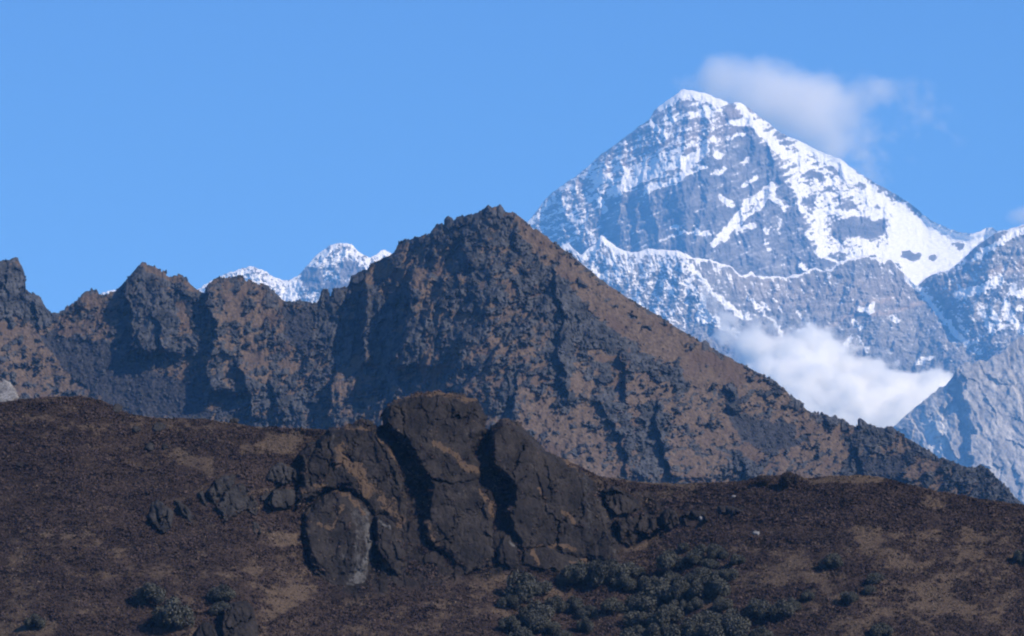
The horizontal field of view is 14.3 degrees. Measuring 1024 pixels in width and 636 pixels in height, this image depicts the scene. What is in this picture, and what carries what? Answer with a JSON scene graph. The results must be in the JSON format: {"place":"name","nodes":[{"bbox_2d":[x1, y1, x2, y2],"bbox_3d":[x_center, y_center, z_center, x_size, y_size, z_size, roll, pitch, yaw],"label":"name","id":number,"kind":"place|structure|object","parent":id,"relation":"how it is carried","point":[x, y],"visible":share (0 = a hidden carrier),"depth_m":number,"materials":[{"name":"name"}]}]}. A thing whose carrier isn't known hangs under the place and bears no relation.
{"place":"outdoors","nodes":[
{"label":"outdoors","id":0,"kind":"place"},
{"bbox_2d":[101,243,390,302],"bbox_3d":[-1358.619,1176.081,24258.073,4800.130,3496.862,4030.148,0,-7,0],"label":"distant snow peaks","id":1,"kind":"object","parent":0,"point":[336,265],"visible":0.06,"depth_m":25128.86,"materials":[{"name":"snow"}]},
{"bbox_2d":[0,206,1023,504],"bbox_3d":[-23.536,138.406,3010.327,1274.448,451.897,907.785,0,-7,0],"label":"crag ridge","id":2,"kind":"structure","parent":0,"point":[642,338],"depth_m":2984.00,"materials":[{"name":"brown stone"}]},
{"bbox_2d":[320,288,329,308],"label":"rock pinnacle","id":3,"kind":"object","parent":2,"relation":"on","point":[324,298],"visible":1,"depth_m":3093.36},
{"bbox_2d":[332,288,344,306],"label":"rock pinnacle","id":4,"kind":"object","parent":2,"relation":"on","point":[340,298],"visible":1,"depth_m":3086.18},
{"bbox_2d":[350,271,363,284],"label":"rock pinnacle","id":5,"kind":"object","parent":2,"relation":"on","point":[357,278],"visible":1,"depth_m":3093.87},
{"bbox_2d":[444,216,451,231],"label":"rock pinnacle","id":6,"kind":"object","parent":2,"relation":"on","point":[448,220],"visible":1,"depth_m":3062.33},
{"bbox_2d":[496,204,503,219],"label":"rock pinnacle","id":7,"kind":"object","parent":2,"relation":"on","point":[500,210],"visible":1,"depth_m":3044.34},
{"bbox_2d":[0,205,1021,503],"bbox_3d":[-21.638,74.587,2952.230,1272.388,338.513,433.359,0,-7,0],"label":"rock rubble","id":8,"kind":"object","parent":2,"relation":"on","point":[844,443],"visible":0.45,"depth_m":2961.18,"materials":[{"name":"stone"}]},
{"bbox_2d":[701,340,709,351],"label":"rock pinnacle","id":9,"kind":"object","parent":2,"relation":"on","point":[705,345],"visible":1,"depth_m":2983.25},
{"bbox_2d":[794,400,803,410],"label":"rock pinnacle","id":10,"kind":"object","parent":2,"relation":"on","point":[797,406],"visible":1,"depth_m":2959.34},
{"bbox_2d":[841,420,847,430],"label":"rock pinnacle","id":11,"kind":"object","parent":2,"relation":"on","point":[844,426],"visible":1,"depth_m":2956.06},
{"bbox_2d":[858,418,867,431],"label":"rock pinnacle","id":12,"kind":"object","parent":2,"relation":"on","point":[861,423],"visible":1,"depth_m":2954.72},
{"bbox_2d":[885,426,895,436],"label":"rock pinnacle","id":13,"kind":"object","parent":2,"relation":"on","point":[890,430],"visible":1,"depth_m":2943.48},
{"bbox_2d":[0,395,1023,635],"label":"hillside","id":14,"kind":"structure","parent":0,"point":[413,532],"depth_m":895.11,"materials":[{"name":"brown plant"}]},
{"bbox_2d":[0,379,18,401],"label":"rock slab","id":15,"kind":"object","parent":14,"relation":"on","point":[8,391],"visible":0.81,"depth_m":951.27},
{"bbox_2d":[23,613,45,628],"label":"bush","id":16,"kind":"object","parent":14,"relation":"on","point":[37,621],"visible":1,"depth_m":842.29,"materials":[{"name":"grey plant"}]},
{"bbox_2d":[113,404,122,412],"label":"boulder","id":17,"kind":"object","parent":14,"relation":"on","point":[117,407],"visible":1,"depth_m":932.93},
{"bbox_2d":[131,582,166,603],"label":"bush","id":18,"kind":"object","parent":14,"relation":"on","point":[157,594],"visible":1,"depth_m":852.40,"materials":[{"name":"grey plant"}]},
{"bbox_2d":[145,442,153,450],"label":"boulder","id":19,"kind":"object","parent":14,"relation":"on","point":[149,446],"visible":1,"depth_m":917.87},
{"bbox_2d":[152,422,165,431],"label":"boulder","id":20,"kind":"object","parent":14,"relation":"on","point":[158,426],"visible":1,"depth_m":926.57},
{"bbox_2d":[147,499,173,533],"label":"rock outcrop","id":21,"kind":"object","parent":14,"relation":"on","point":[161,512],"visible":1,"depth_m":888.22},
{"bbox_2d":[152,595,195,627],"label":"bush","id":22,"kind":"object","parent":14,"relation":"on","point":[173,612],"visible":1,"depth_m":843.40,"materials":[{"name":"grey plant"}]},
{"bbox_2d":[174,500,194,524],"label":"rock outcrop","id":23,"kind":"object","parent":14,"relation":"on","point":[185,511],"visible":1,"depth_m":890.89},
{"bbox_2d":[197,491,206,506],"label":"rock outcrop","id":24,"kind":"object","parent":14,"relation":"on","point":[200,494],"visible":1,"depth_m":897.07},
{"bbox_2d":[194,622,217,635],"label":"rock outcrop","id":25,"kind":"object","parent":14,"relation":"on","point":[206,629],"visible":1,"depth_m":840.86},
{"bbox_2d":[209,601,230,614],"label":"bush","id":26,"kind":"object","parent":14,"relation":"on","point":[216,608],"visible":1,"depth_m":850.69,"materials":[{"name":"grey plant"}]},
{"bbox_2d":[206,584,235,601],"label":"bush","id":27,"kind":"object","parent":14,"relation":"on","point":[218,593],"visible":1,"depth_m":855.06,"materials":[{"name":"grey plant"}]},
{"bbox_2d":[206,475,258,521],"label":"rock outcrop","id":28,"kind":"object","parent":14,"relation":"on","point":[233,502],"visible":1,"depth_m":897.97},
{"bbox_2d":[221,601,257,635],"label":"rock outcrop","id":29,"kind":"object","parent":14,"relation":"on","point":[238,618],"visible":1,"depth_m":847.89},
{"bbox_2d":[252,522,261,536],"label":"rock outcrop","id":30,"kind":"object","parent":14,"relation":"on","point":[255,525],"visible":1,"depth_m":891.28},
{"bbox_2d":[260,488,296,509],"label":"rock outcrop","id":31,"kind":"object","parent":14,"relation":"on","point":[283,499],"visible":1,"depth_m":902.22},
{"bbox_2d":[266,462,296,484],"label":"rock outcrop","id":32,"kind":"object","parent":14,"relation":"on","point":[281,473],"visible":1,"depth_m":909.86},
{"bbox_2d":[301,489,376,587],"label":"rock slab","id":33,"kind":"object","parent":14,"relation":"on","point":[349,505],"visible":1,"depth_m":897.70,"materials":[{"name":"stone"}]},
{"bbox_2d":[294,418,407,532],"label":"rock buttress","id":34,"kind":"object","parent":14,"relation":"on","point":[373,493],"visible":1,"depth_m":912.39,"materials":[{"name":"stone"}]},
{"bbox_2d":[373,514,407,579],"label":"rock slab","id":35,"kind":"object","parent":14,"relation":"on","point":[393,560],"visible":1,"depth_m":898.17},
{"bbox_2d":[380,390,494,574],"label":"rock slab","id":36,"kind":"object","parent":14,"relation":"on","point":[457,533],"visible":1,"depth_m":915.62,"materials":[{"name":"stone"}]},
{"bbox_2d":[496,534,518,568],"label":"rock slab","id":37,"kind":"object","parent":14,"relation":"on","point":[507,551],"visible":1,"depth_m":905.68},
{"bbox_2d":[496,594,520,608],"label":"bush","id":38,"kind":"object","parent":14,"relation":"on","point":[511,600],"visible":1,"depth_m":889.39,"materials":[{"name":"grey plant"}]},
{"bbox_2d":[498,615,520,631],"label":"bush","id":39,"kind":"object","parent":14,"relation":"on","point":[511,623],"visible":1,"depth_m":879.37,"materials":[{"name":"grey plant"}]},
{"bbox_2d":[0,390,1023,635],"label":"scrub","id":40,"kind":"object","parent":14,"relation":"on","point":[828,518],"visible":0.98,"depth_m":899.67,"materials":[{"name":"plant"}]},
{"bbox_2d":[506,626,533,635],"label":"bush","id":41,"kind":"object","parent":14,"relation":"on","point":[523,631],"visible":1,"depth_m":876.63,"materials":[{"name":"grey plant"}]},
{"bbox_2d":[503,569,542,603],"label":"bush","id":42,"kind":"object","parent":14,"relation":"on","point":[523,589],"visible":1,"depth_m":893.08,"materials":[{"name":"grey plant"}]},
{"bbox_2d":[520,609,550,631],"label":"bush","id":43,"kind":"object","parent":14,"relation":"on","point":[535,621],"visible":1,"depth_m":881.42,"materials":[{"name":"grey plant"}]},
{"bbox_2d":[517,600,554,618],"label":"bush","id":44,"kind":"object","parent":14,"relation":"on","point":[545,610],"visible":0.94,"depth_m":885.68,"materials":[{"name":"grey plant"}]},
{"bbox_2d":[533,580,552,593],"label":"bush","id":45,"kind":"object","parent":14,"relation":"on","point":[546,587],"visible":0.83,"depth_m":899.22,"materials":[{"name":"grey plant"}]},
{"bbox_2d":[536,621,560,633],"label":"bush","id":46,"kind":"object","parent":14,"relation":"on","point":[553,627],"visible":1,"depth_m":883.36,"materials":[{"name":"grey plant"}]},
{"bbox_2d":[488,418,618,561],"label":"rock slab","id":47,"kind":"object","parent":14,"relation":"on","point":[533,485],"visible":0.99,"depth_m":917.89,"materials":[{"name":"stone"}]},
{"bbox_2d":[522,546,587,572],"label":"rock slab","id":48,"kind":"object","parent":14,"relation":"on","point":[534,558],"visible":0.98,"depth_m":909.14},
{"bbox_2d":[544,594,565,611],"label":"bush","id":49,"kind":"object","parent":14,"relation":"on","point":[556,601],"visible":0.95,"depth_m":894.03,"materials":[{"name":"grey plant"}]},
{"bbox_2d":[555,630,572,635],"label":"bush","id":50,"kind":"object","parent":14,"relation":"on","point":[563,633],"visible":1,"depth_m":881.25,"materials":[{"name":"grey plant"}]},
{"bbox_2d":[556,572,578,585],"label":"bush","id":51,"kind":"object","parent":14,"relation":"on","point":[559,580],"visible":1,"depth_m":905.28,"materials":[{"name":"grey plant"}]},
{"bbox_2d":[561,596,583,612],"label":"bush","id":52,"kind":"object","parent":14,"relation":"on","point":[573,603],"visible":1,"depth_m":894.91,"materials":[{"name":"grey plant"}]},
{"bbox_2d":[560,560,585,582],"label":"bush","id":53,"kind":"object","parent":14,"relation":"on","point":[576,570],"visible":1,"depth_m":904.55,"materials":[{"name":"grey plant"}]},
{"bbox_2d":[575,616,593,632],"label":"bush","id":54,"kind":"object","parent":14,"relation":"on","point":[584,623],"visible":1,"depth_m":886.49,"materials":[{"name":"grey plant"}]},
{"bbox_2d":[576,605,599,617],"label":"bush","id":55,"kind":"object","parent":14,"relation":"on","point":[590,610],"visible":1,"depth_m":893.05,"materials":[{"name":"grey plant"}]},
{"bbox_2d":[582,560,607,585],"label":"bush","id":56,"kind":"object","parent":14,"relation":"on","point":[594,578],"visible":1,"depth_m":904.37,"materials":[{"name":"grey plant"}]},
{"bbox_2d":[580,559,618,582],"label":"bush","id":57,"kind":"object","parent":14,"relation":"on","point":[602,565],"visible":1,"depth_m":904.20,"materials":[{"name":"grey plant"}]},
{"bbox_2d":[600,596,624,611],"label":"bush","id":58,"kind":"object","parent":14,"relation":"on","point":[613,603],"visible":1,"depth_m":892.38,"materials":[{"name":"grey plant"}]},
{"bbox_2d":[603,558,629,578],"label":"bush","id":59,"kind":"object","parent":14,"relation":"on","point":[615,565],"visible":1,"depth_m":904.57,"materials":[{"name":"grey plant"}]},
{"bbox_2d":[602,486,643,516],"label":"rock outcrop","id":60,"kind":"object","parent":14,"relation":"on","point":[617,501],"visible":1,"depth_m":925.39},
{"bbox_2d":[611,573,638,590],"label":"bush","id":61,"kind":"object","parent":14,"relation":"on","point":[625,581],"visible":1,"depth_m":901.46,"materials":[{"name":"grey plant"}]},
{"bbox_2d":[624,603,636,611],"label":"bush","id":62,"kind":"object","parent":14,"relation":"on","point":[629,608],"visible":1,"depth_m":892.99,"materials":[{"name":"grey plant"}]},
{"bbox_2d":[619,624,648,635],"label":"bush","id":63,"kind":"object","parent":14,"relation":"on","point":[633,631],"visible":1,"depth_m":879.83,"materials":[{"name":"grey plant"}]},
{"bbox_2d":[623,561,646,575],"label":"bush","id":64,"kind":"object","parent":14,"relation":"on","point":[636,570],"visible":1,"depth_m":908.39,"materials":[{"name":"grey plant"}]},
{"bbox_2d":[615,512,659,546],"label":"rock outcrop","id":65,"kind":"object","parent":14,"relation":"on","point":[626,529],"visible":1,"depth_m":921.60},
{"bbox_2d":[624,591,657,611],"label":"bush","id":66,"kind":"object","parent":14,"relation":"on","point":[641,601],"visible":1,"depth_m":892.79,"materials":[{"name":"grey plant"}]},
{"bbox_2d":[622,610,666,628],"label":"bush","id":67,"kind":"object","parent":14,"relation":"on","point":[642,619],"visible":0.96,"depth_m":886.26,"materials":[{"name":"grey plant"}]},
{"bbox_2d":[636,575,663,592],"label":"bush","id":68,"kind":"object","parent":14,"relation":"on","point":[644,583],"visible":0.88,"depth_m":901.69,"materials":[{"name":"grey plant"}]},
{"bbox_2d":[647,623,670,635],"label":"bush","id":69,"kind":"object","parent":14,"relation":"on","point":[653,629],"visible":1,"depth_m":879.13,"materials":[{"name":"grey plant"}]},
{"bbox_2d":[646,577,674,603],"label":"bush","id":70,"kind":"object","parent":14,"relation":"on","point":[657,591],"visible":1,"depth_m":893.69,"materials":[{"name":"grey plant"}]},
{"bbox_2d":[651,603,683,627],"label":"bush","id":71,"kind":"object","parent":14,"relation":"on","point":[668,611],"visible":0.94,"depth_m":883.11,"materials":[{"name":"grey plant"}]},
{"bbox_2d":[661,507,678,530],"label":"rock outcrop","id":72,"kind":"object","parent":14,"relation":"on","point":[669,519],"visible":1,"depth_m":924.83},
{"bbox_2d":[656,548,684,570],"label":"bush","id":73,"kind":"object","parent":14,"relation":"on","point":[667,559],"visible":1,"depth_m":906.09,"materials":[{"name":"grey plant"}]},
{"bbox_2d":[663,570,681,582],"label":"bush","id":74,"kind":"object","parent":14,"relation":"on","point":[670,576],"visible":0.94,"depth_m":901.15,"materials":[{"name":"grey plant"}]},
{"bbox_2d":[669,599,686,610],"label":"bush","id":75,"kind":"object","parent":14,"relation":"on","point":[682,604],"visible":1,"depth_m":888.73,"materials":[{"name":"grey plant"}]},
{"bbox_2d":[663,617,701,635],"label":"bush","id":76,"kind":"object","parent":14,"relation":"on","point":[689,627],"visible":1,"depth_m":874.17,"materials":[{"name":"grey plant"}]},
{"bbox_2d":[677,543,689,550],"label":"bush","id":77,"kind":"object","parent":14,"relation":"on","point":[684,546],"visible":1,"depth_m":912.87,"materials":[{"name":"grey plant"}]},
{"bbox_2d":[671,580,696,599],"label":"bush","id":78,"kind":"object","parent":14,"relation":"on","point":[680,589],"visible":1,"depth_m":892.00,"materials":[{"name":"grey plant"}]},
{"bbox_2d":[672,572,700,585],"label":"bush","id":79,"kind":"object","parent":14,"relation":"on","point":[690,578],"visible":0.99,"depth_m":894.78,"materials":[{"name":"grey plant"}]},
{"bbox_2d":[683,548,703,564],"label":"bush","id":80,"kind":"object","parent":14,"relation":"on","point":[691,556],"visible":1,"depth_m":905.92,"materials":[{"name":"grey plant"}]},
{"bbox_2d":[682,510,707,526],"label":"rock outcrop","id":81,"kind":"object","parent":14,"relation":"on","point":[695,514],"visible":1,"depth_m":925.72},
{"bbox_2d":[686,596,703,610],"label":"bush","id":82,"kind":"object","parent":14,"relation":"on","point":[695,602],"visible":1,"depth_m":886.61,"materials":[{"name":"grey plant"}]},
{"bbox_2d":[693,544,707,551],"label":"bush","id":83,"kind":"object","parent":14,"relation":"on","point":[703,547],"visible":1,"depth_m":910.08,"materials":[{"name":"grey plant"}]},
{"bbox_2d":[692,566,712,578],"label":"bush","id":84,"kind":"object","parent":14,"relation":"on","point":[702,571],"visible":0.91,"depth_m":897.42,"materials":[{"name":"grey plant"}]},
{"bbox_2d":[689,574,718,597],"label":"bush","id":85,"kind":"object","parent":14,"relation":"on","point":[697,587],"visible":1,"depth_m":889.97,"materials":[{"name":"grey plant"}]},
{"bbox_2d":[692,609,721,624],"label":"bush","id":86,"kind":"object","parent":14,"relation":"on","point":[700,617],"visible":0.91,"depth_m":877.85,"materials":[{"name":"grey plant"}]},
{"bbox_2d":[701,558,719,568],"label":"bush","id":87,"kind":"object","parent":14,"relation":"on","point":[710,563],"visible":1,"depth_m":900.89,"materials":[{"name":"grey plant"}]},
{"bbox_2d":[697,614,725,635],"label":"bush","id":88,"kind":"object","parent":14,"relation":"on","point":[711,626],"visible":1,"depth_m":870.29,"materials":[{"name":"green plant"}]},
{"bbox_2d":[704,575,730,595],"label":"bush","id":89,"kind":"object","parent":14,"relation":"on","point":[720,585],"visible":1,"depth_m":888.63,"materials":[{"name":"green plant"}]},
{"bbox_2d":[706,543,728,558],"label":"bush","id":90,"kind":"object","parent":14,"relation":"on","point":[714,550],"visible":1,"depth_m":905.61,"materials":[{"name":"green plant"}]},
{"bbox_2d":[712,595,732,610],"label":"bush","id":91,"kind":"object","parent":14,"relation":"on","point":[720,603],"visible":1,"depth_m":883.30,"materials":[{"name":"green plant"}]},
{"bbox_2d":[710,568,739,580],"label":"bush","id":92,"kind":"object","parent":14,"relation":"on","point":[727,574],"visible":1,"depth_m":896.10,"materials":[{"name":"green plant"}]},
{"bbox_2d":[717,505,742,515],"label":"rock outcrop","id":93,"kind":"object","parent":14,"relation":"on","point":[732,510],"visible":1,"depth_m":923.23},
{"bbox_2d":[719,608,751,635],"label":"bush","id":94,"kind":"object","parent":14,"relation":"on","point":[734,622],"visible":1,"depth_m":871.58,"materials":[{"name":"green plant"}]},
{"bbox_2d":[730,553,745,563],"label":"bush","id":95,"kind":"object","parent":14,"relation":"on","point":[735,558],"visible":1,"depth_m":901.53,"materials":[{"name":"green plant"}]},
{"bbox_2d":[744,598,771,617],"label":"bush","id":96,"kind":"object","parent":14,"relation":"on","point":[759,607],"visible":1,"depth_m":877.37,"materials":[{"name":"green plant"}]},
{"bbox_2d":[748,625,773,635],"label":"bush","id":97,"kind":"object","parent":14,"relation":"on","point":[761,630],"visible":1,"depth_m":868.82,"materials":[{"name":"green plant"}]},
{"bbox_2d":[754,475,770,485],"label":"bush","id":98,"kind":"object","parent":14,"relation":"on","point":[764,480],"visible":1,"depth_m":930.53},
{"bbox_2d":[769,599,794,616],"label":"bush","id":99,"kind":"object","parent":14,"relation":"on","point":[781,608],"visible":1,"depth_m":875.47,"materials":[{"name":"green plant"}]},
{"bbox_2d":[778,471,799,485],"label":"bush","id":100,"kind":"object","parent":14,"relation":"on","point":[787,478],"visible":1,"depth_m":928.55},
{"bbox_2d":[786,597,801,610],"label":"bush","id":101,"kind":"object","parent":14,"relation":"on","point":[794,602],"visible":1,"depth_m":878.19,"materials":[{"name":"green plant"}]},
{"bbox_2d":[800,589,814,600],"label":"bush","id":102,"kind":"object","parent":14,"relation":"on","point":[805,595],"visible":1,"depth_m":880.89,"materials":[{"name":"green plant"}]},
{"bbox_2d":[817,553,843,568],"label":"bush","id":103,"kind":"object","parent":14,"relation":"on","point":[834,560],"visible":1,"depth_m":893.01,"materials":[{"name":"grey plant"}]},
{"bbox_2d":[840,591,858,602],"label":"bush","id":104,"kind":"object","parent":14,"relation":"on","point":[845,596],"visible":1,"depth_m":877.03,"materials":[{"name":"grey plant"}]},
{"bbox_2d":[862,585,875,593],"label":"bush","id":105,"kind":"object","parent":14,"relation":"on","point":[868,589],"visible":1,"depth_m":882.01,"materials":[{"name":"grey plant"}]},
{"bbox_2d":[866,572,883,583],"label":"bush","id":106,"kind":"object","parent":14,"relation":"on","point":[877,577],"visible":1,"depth_m":885.61,"materials":[{"name":"grey plant"}]},
{"bbox_2d":[870,622,892,635],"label":"bush","id":107,"kind":"object","parent":14,"relation":"on","point":[882,628],"visible":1,"depth_m":865.30,"materials":[{"name":"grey plant"}]},
{"bbox_2d":[1012,549,1023,563],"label":"bush","id":108,"kind":"object","parent":14,"relation":"on","point":[1018,555],"visible":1,"depth_m":904.35,"materials":[{"name":"grey plant"}]},
{"bbox_2d":[0,0,1023,312],"label":"sky","id":109,"kind":"structure","parent":0,"point":[201,141],"materials":[{"name":"blue"}]},
{"bbox_2d":[527,89,1015,285],"bbox_3d":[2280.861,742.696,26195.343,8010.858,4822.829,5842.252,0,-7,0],"label":"snow mountain","id":110,"kind":"structure","parent":0,"point":[741,189],"depth_m":27139.24,"materials":[{"name":"snow"}]},
{"bbox_2d":[560,225,1023,427],"bbox_3d":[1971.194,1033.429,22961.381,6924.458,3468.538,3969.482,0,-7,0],"label":"snow ridge","id":111,"kind":"structure","parent":0,"point":[882,342],"depth_m":23415.70,"materials":[{"name":"snow"}]},
{"bbox_2d":[893,337,1023,503],"bbox_3d":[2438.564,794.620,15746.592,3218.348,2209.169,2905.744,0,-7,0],"label":"grey mountain","id":112,"kind":"structure","parent":0,"point":[968,415],"depth_m":15898.20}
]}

